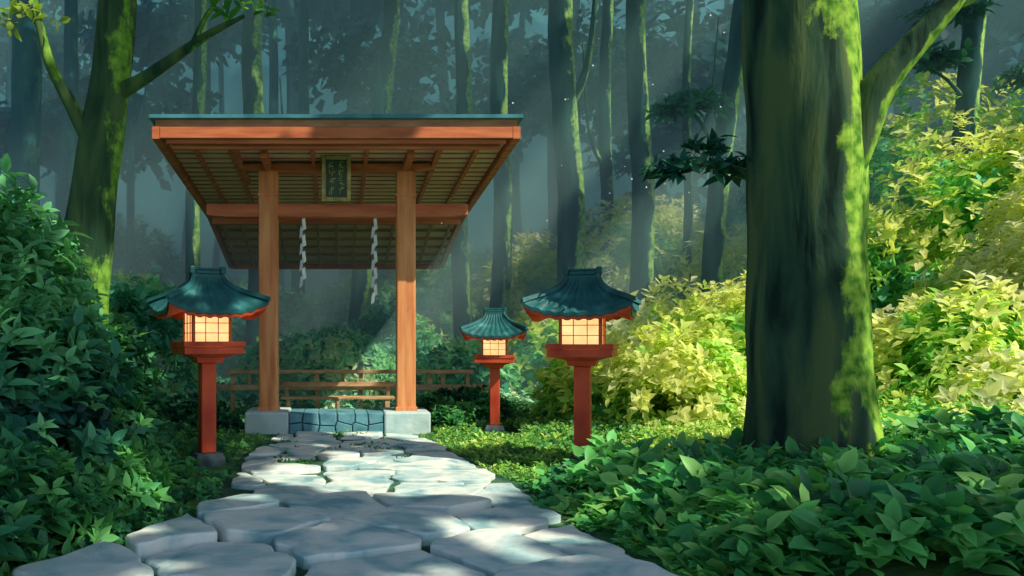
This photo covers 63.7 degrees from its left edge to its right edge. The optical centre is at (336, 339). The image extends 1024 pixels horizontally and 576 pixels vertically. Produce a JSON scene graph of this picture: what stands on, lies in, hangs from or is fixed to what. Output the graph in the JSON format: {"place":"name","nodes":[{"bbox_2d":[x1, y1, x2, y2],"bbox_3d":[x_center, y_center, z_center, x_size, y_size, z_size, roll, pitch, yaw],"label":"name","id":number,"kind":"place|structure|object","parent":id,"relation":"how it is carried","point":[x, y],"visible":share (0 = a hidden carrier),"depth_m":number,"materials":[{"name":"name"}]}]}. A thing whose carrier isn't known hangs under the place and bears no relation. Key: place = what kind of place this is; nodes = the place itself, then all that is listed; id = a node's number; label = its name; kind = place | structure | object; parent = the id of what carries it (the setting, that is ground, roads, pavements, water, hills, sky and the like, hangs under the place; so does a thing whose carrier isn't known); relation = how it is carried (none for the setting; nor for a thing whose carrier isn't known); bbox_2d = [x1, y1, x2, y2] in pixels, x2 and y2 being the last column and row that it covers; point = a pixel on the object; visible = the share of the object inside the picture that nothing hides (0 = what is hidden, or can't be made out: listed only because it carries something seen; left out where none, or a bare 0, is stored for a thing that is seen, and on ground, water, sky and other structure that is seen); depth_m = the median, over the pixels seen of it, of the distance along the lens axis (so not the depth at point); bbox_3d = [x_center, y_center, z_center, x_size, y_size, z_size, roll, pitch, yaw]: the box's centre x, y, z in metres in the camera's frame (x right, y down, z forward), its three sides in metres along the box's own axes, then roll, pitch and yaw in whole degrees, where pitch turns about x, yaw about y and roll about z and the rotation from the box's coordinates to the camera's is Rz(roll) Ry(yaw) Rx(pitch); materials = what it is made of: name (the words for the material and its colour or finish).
{"place":"outdoors","nodes":[
{"label":"outdoors","id":0,"kind":"place"},
{"bbox_2d":[12,431,677,575],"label":"stone path","id":1,"kind":"structure","parent":0,"point":[343,522],"depth_m":5.56,"materials":[{"name":"grey stone"}]},
{"bbox_2d":[0,0,1023,354],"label":"forest hill","id":2,"kind":"structure","parent":0,"point":[158,206],"depth_m":70.77,"materials":[{"name":"green plant"}]},
{"bbox_2d":[50,355,1023,575],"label":"ground","id":3,"kind":"structure","parent":0,"point":[936,567],"depth_m":5.67,"materials":[{"name":"green plant"}]},
{"bbox_2d":[6,0,41,230],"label":"forest tree","id":4,"kind":"object","parent":3,"relation":"on","point":[25,130],"visible":0.34,"depth_m":19.69,"materials":[{"name":"wood"}]},
{"bbox_2d":[53,0,78,229],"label":"forest tree","id":5,"kind":"object","parent":3,"relation":"on","point":[67,150],"visible":0.38,"depth_m":23.82,"materials":[{"name":"wood"}]},
{"bbox_2d":[0,153,148,473],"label":"broadleaf shrub","id":6,"kind":"object","parent":3,"relation":"on","point":[54,333],"visible":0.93,"depth_m":6.36,"materials":[{"name":"green plant"}]},
{"bbox_2d":[15,315,168,466],"bbox_3d":[-2.520,0.612,7.904,1.643,1.913,2.257,0,0,-22],"label":"broadleaf shrub","id":7,"kind":"object","parent":3,"relation":"on","point":[144,414],"visible":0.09,"depth_m":7.68,"materials":[{"name":"green plant"}]},
{"bbox_2d":[0,426,187,575],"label":"broadleaf shrub","id":8,"kind":"object","parent":3,"relation":"on","point":[38,487],"visible":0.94,"depth_m":5.18,"materials":[{"name":"green plant"}]},
{"bbox_2d":[25,220,167,426],"bbox_3d":[-4.733,-0.401,10.453,4.916,3.846,3.675,0,0,0],"label":"broadleaf shrub","id":9,"kind":"object","parent":3,"relation":"on","point":[144,355],"visible":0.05,"depth_m":10.71,"materials":[{"name":"green plant"}]},
{"bbox_2d":[31,227,197,409],"bbox_3d":[-6.140,-0.936,14.470,7.641,5.000,4.303,0,0,0],"label":"broadleaf shrub","id":10,"kind":"object","parent":3,"relation":"on","point":[130,300],"visible":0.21,"depth_m":14.60,"materials":[{"name":"green plant"}]},
{"bbox_2d":[0,416,237,570],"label":"undergrowth","id":11,"kind":"object","parent":3,"relation":"on","point":[183,479],"visible":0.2,"depth_m":7.25,"materials":[{"name":"green plant"}]},
{"bbox_2d":[126,16,150,285],"bbox_3d":[-6.479,-8.128,26.013,1.120,18.905,0.424,0,0,13],"label":"forest tree","id":12,"kind":"object","parent":3,"relation":"on","point":[130,225],"visible":0.62,"depth_m":25.89,"materials":[{"name":"wood"}]},
{"bbox_2d":[0,0,280,329],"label":"mossy tree","id":13,"kind":"object","parent":3,"relation":"on","point":[99,123],"visible":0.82,"depth_m":8.40,"materials":[{"name":"green plant"}]},
{"bbox_2d":[185,0,206,390],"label":"forest tree","id":14,"kind":"object","parent":3,"relation":"on","point":[192,232],"visible":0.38,"depth_m":19.86,"materials":[{"name":"green plant"}]},
{"bbox_2d":[146,266,270,465],"bbox_3d":[-1.460,0.328,9.000,1.168,2.305,1.125,0,0,-24],"label":"shrine lantern","id":15,"kind":"object","parent":3,"relation":"on","point":[206,305],"visible":0.99,"depth_m":8.83,"materials":[{"name":"wood"}]},
{"bbox_2d":[240,0,263,390],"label":"forest tree","id":16,"kind":"object","parent":3,"relation":"on","point":[252,83],"visible":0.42,"depth_m":21.76,"materials":[{"name":"green plant"}]},
{"bbox_2d":[279,0,309,331],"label":"forest tree","id":17,"kind":"object","parent":3,"relation":"on","point":[303,90],"visible":0.32,"depth_m":27.84,"materials":[{"name":"wood"}]},
{"bbox_2d":[154,382,515,434],"bbox_3d":[0.085,1.107,12.595,6.164,0.848,1.767,0,0,-11],"label":"shrub","id":18,"kind":"object","parent":3,"relation":"on","point":[443,405],"visible":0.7,"depth_m":12.38,"materials":[{"name":"green plant"}]},
{"bbox_2d":[149,114,523,433],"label":"shrine pavilion","id":19,"kind":"structure","parent":3,"relation":"on","point":[272,194],"depth_m":12.21,"materials":[{"name":"brown wood"}]},
{"bbox_2d":[280,381,394,408],"bbox_3d":[0.025,1.095,13.790,1.950,0.750,0.480,0,0,0],"label":"wooden bench","id":20,"kind":"object","parent":3,"relation":"on","point":[288,399],"visible":0.63,"depth_m":13.83,"materials":[{"name":"brown wood"}]},
{"bbox_2d":[263,429,411,464],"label":"path grass","id":21,"kind":"structure","parent":3,"relation":"on","point":[312,460],"depth_m":10.09,"materials":[{"name":"green plant"}]},
{"bbox_2d":[216,370,489,413],"bbox_3d":[0.250,1.010,14.570,5.100,0.920,0.180,0,0,0],"label":"wooden fence","id":22,"kind":"object","parent":3,"relation":"on","point":[232,387],"visible":0.51,"depth_m":14.50,"materials":[{"name":"brown wood"}]},
{"bbox_2d":[347,0,399,368],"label":"forest tree","id":23,"kind":"object","parent":3,"relation":"on","point":[361,289],"visible":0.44,"depth_m":23.78,"materials":[{"name":"green plant"}]},
{"bbox_2d":[228,305,524,402],"bbox_3d":[0.720,0.381,18.972,7.092,2.544,5.066,0,0,0],"label":"sunlit shrub","id":24,"kind":"object","parent":3,"relation":"on","point":[371,345],"visible":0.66,"depth_m":18.04,"materials":[{"name":"green plant"}]},
{"bbox_2d":[152,361,600,413],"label":"undergrowth","id":25,"kind":"object","parent":3,"relation":"on","point":[225,396],"visible":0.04,"depth_m":16.74,"materials":[{"name":"green plant"}]},
{"bbox_2d":[122,434,639,575],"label":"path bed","id":26,"kind":"object","parent":3,"relation":"on","point":[227,490],"visible":0.14,"depth_m":7.67,"materials":[{"name":"soil"}]},
{"bbox_2d":[163,397,670,463],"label":"undergrowth","id":27,"kind":"object","parent":3,"relation":"on","point":[222,432],"visible":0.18,"depth_m":11.14,"materials":[{"name":"green plant"}]},
{"bbox_2d":[451,0,471,369],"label":"forest tree","id":28,"kind":"object","parent":3,"relation":"on","point":[461,292],"visible":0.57,"depth_m":23.80,"materials":[{"name":"green plant"}]},
{"bbox_2d":[42,179,927,372],"bbox_3d":[5.100,-2.848,30.102,34.409,8.426,8.558,0,0,-8],"label":"sunlit shrub","id":29,"kind":"object","parent":3,"relation":"on","point":[152,259],"visible":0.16,"depth_m":28.94,"materials":[{"name":"green plant"}]},
{"bbox_2d":[459,307,528,434],"bbox_3d":[2.410,0.491,12.100,0.992,1.959,0.956,0,0,14],"label":"shrine lantern","id":30,"kind":"object","parent":3,"relation":"on","point":[494,330],"visible":0.99,"depth_m":11.91,"materials":[{"name":"wood"}]},
{"bbox_2d":[483,0,512,383],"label":"forest tree","id":31,"kind":"object","parent":3,"relation":"on","point":[501,275],"visible":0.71,"depth_m":21.80,"materials":[{"name":"green plant"}]},
{"bbox_2d":[5,0,991,367],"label":"distant trees","id":32,"kind":"object","parent":3,"relation":"on","point":[293,100],"visible":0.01,"depth_m":37.18,"materials":[{"name":"plant"}]},
{"bbox_2d":[0,0,1023,205],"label":"distant foliage","id":33,"kind":"object","parent":32,"relation":"attached to","point":[172,29],"visible":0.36,"depth_m":31.20,"materials":[{"name":"green plant"}]},
{"bbox_2d":[548,0,596,343],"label":"forest tree","id":34,"kind":"object","parent":3,"relation":"on","point":[571,222],"visible":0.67,"depth_m":19.94,"materials":[{"name":"green plant"}]},
{"bbox_2d":[520,266,641,461],"bbox_3d":[2.660,0.349,8.600,1.144,2.259,1.103,0,0,24],"label":"shrine lantern","id":35,"kind":"object","parent":3,"relation":"on","point":[583,306],"visible":0.97,"depth_m":8.40,"materials":[{"name":"wood"}]},
{"bbox_2d":[419,408,743,488],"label":"undergrowth","id":36,"kind":"object","parent":3,"relation":"on","point":[542,459],"visible":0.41,"depth_m":10.07,"materials":[{"name":"green plant"}]},
{"bbox_2d":[582,0,613,286],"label":"forest tree","id":37,"kind":"object","parent":3,"relation":"on","point":[603,156],"visible":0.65,"depth_m":23.85,"materials":[{"name":"green plant"}]},
{"bbox_2d":[625,0,654,321],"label":"forest tree","id":38,"kind":"object","parent":3,"relation":"on","point":[642,234],"visible":0.66,"depth_m":19.79,"materials":[{"name":"green plant"}]},
{"bbox_2d":[472,190,875,397],"bbox_3d":[8.374,-1.467,21.186,10.218,6.199,11.950,0,0,0],"label":"sunlit shrub","id":39,"kind":"object","parent":3,"relation":"on","point":[528,353],"visible":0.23,"depth_m":22.72,"materials":[{"name":"green plant"}]},
{"bbox_2d":[644,0,742,301],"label":"forest tree","id":40,"kind":"object","parent":3,"relation":"on","point":[690,103],"visible":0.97,"depth_m":17.80,"materials":[{"name":"green plant"}]},
{"bbox_2d":[680,0,718,298],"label":"forest tree","id":41,"kind":"object","parent":3,"relation":"on","point":[688,183],"visible":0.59,"depth_m":21.91,"materials":[{"name":"green plant"}]},
{"bbox_2d":[522,270,892,433],"bbox_3d":[5.624,0.259,12.026,5.446,2.731,3.877,0,0,0],"label":"sunlit shrub","id":42,"kind":"object","parent":3,"relation":"on","point":[682,363],"visible":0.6,"depth_m":11.16,"materials":[{"name":"green plant"}]},
{"bbox_2d":[524,404,1023,575],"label":"undergrowth","id":43,"kind":"object","parent":3,"relation":"on","point":[908,494],"visible":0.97,"depth_m":5.17,"materials":[{"name":"green plant"}]},
{"bbox_2d":[637,0,976,458],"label":"great cedar tree","id":44,"kind":"object","parent":3,"relation":"on","point":[817,104],"visible":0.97,"depth_m":6.81,"materials":[{"name":"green plant"}]},
{"bbox_2d":[653,356,1023,450],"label":"undergrowth","id":45,"kind":"object","parent":3,"relation":"on","point":[946,405],"visible":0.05,"depth_m":9.58,"materials":[{"name":"green plant"}]},
{"bbox_2d":[872,150,1023,418],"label":"sunlit shrub","id":46,"kind":"object","parent":3,"relation":"on","point":[963,335],"visible":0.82,"depth_m":10.66,"materials":[{"name":"green plant"}]},
{"bbox_2d":[877,0,1023,218],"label":"forest tree","id":47,"kind":"object","parent":3,"relation":"on","point":[970,19],"visible":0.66,"depth_m":15.81,"materials":[{"name":"green plant"}]},
{"bbox_2d":[441,14,724,253],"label":"fireflies","id":48,"kind":"object","parent":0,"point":[624,166],"visible":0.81,"depth_m":11.52,"materials":[{"name":"yellow"}]},
{"bbox_2d":[741,71,1023,357],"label":"sunlit tree foliage","id":49,"kind":"object","parent":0,"point":[915,235],"visible":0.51,"depth_m":14.65,"materials":[{"name":"green plant"}]}
]}

